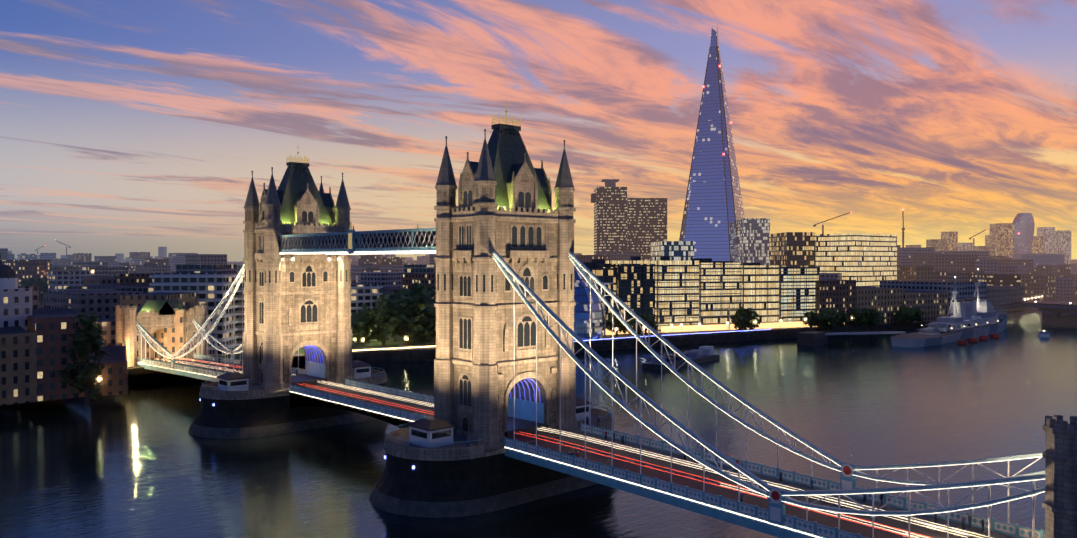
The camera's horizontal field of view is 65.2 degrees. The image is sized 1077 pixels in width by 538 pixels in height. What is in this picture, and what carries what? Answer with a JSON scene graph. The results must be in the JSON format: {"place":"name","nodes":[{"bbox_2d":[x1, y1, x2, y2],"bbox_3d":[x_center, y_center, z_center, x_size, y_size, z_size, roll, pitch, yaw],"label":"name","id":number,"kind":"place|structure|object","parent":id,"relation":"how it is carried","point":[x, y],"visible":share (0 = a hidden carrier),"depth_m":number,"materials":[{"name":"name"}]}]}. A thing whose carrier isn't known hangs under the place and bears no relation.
{"place":"outdoors","nodes":[
{"label":"outdoors","id":0,"kind":"place"},
{"bbox_2d":[0,301,1076,537],"bbox_3d":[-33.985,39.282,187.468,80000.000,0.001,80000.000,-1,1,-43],"label":"river water","id":1,"kind":"structure","parent":0,"point":[144,463],"depth_m":188.30,"materials":[{"name":"blue liquid"}]},
{"bbox_2d":[642,330,1049,369],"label":"boats","id":2,"kind":"object","parent":1,"relation":"on","point":[701,354],"visible":0.52,"depth_m":338.98,"materials":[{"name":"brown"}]},
{"bbox_2d":[797,269,1006,347],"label":"hms belfast","id":3,"kind":"object","parent":1,"relation":"on","point":[970,319],"visible":0.98,"depth_m":436.49,"materials":[{"name":"grey metal"}]},
{"bbox_2d":[0,0,1076,260],"label":"sky","id":4,"kind":"structure","parent":0,"point":[126,126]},
{"bbox_2d":[128,261,1076,390],"bbox_3d":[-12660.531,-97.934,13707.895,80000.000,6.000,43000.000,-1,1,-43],"label":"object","id":5,"kind":"structure","parent":0,"point":[164,379],"depth_m":390.38,"materials":[{"name":"grey concrete"}]},
{"bbox_2d":[18,274,923,403],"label":"tree foliage","id":6,"kind":"object","parent":5,"relation":"on","point":[410,312],"visible":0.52,"depth_m":366.49,"materials":[{"name":"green plant"}]},
{"bbox_2d":[0,179,1076,405],"bbox_3d":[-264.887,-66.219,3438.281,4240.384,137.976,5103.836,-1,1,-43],"label":"city buildings","id":7,"kind":"structure","parent":5,"relation":"on","point":[640,262],"depth_m":483.14,"materials":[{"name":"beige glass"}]},
{"bbox_2d":[35,26,1076,340],"bbox_3d":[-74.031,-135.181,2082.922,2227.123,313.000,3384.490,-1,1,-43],"label":"landmarks","id":8,"kind":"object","parent":5,"relation":"on","point":[713,212],"visible":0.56,"depth_m":942.55,"materials":[{"name":"blue glass"}]},
{"bbox_2d":[114,99,1076,537],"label":"bridge","id":9,"kind":"structure","parent":5,"relation":"on","point":[498,239],"depth_m":151.58,"materials":[{"name":"stone"}]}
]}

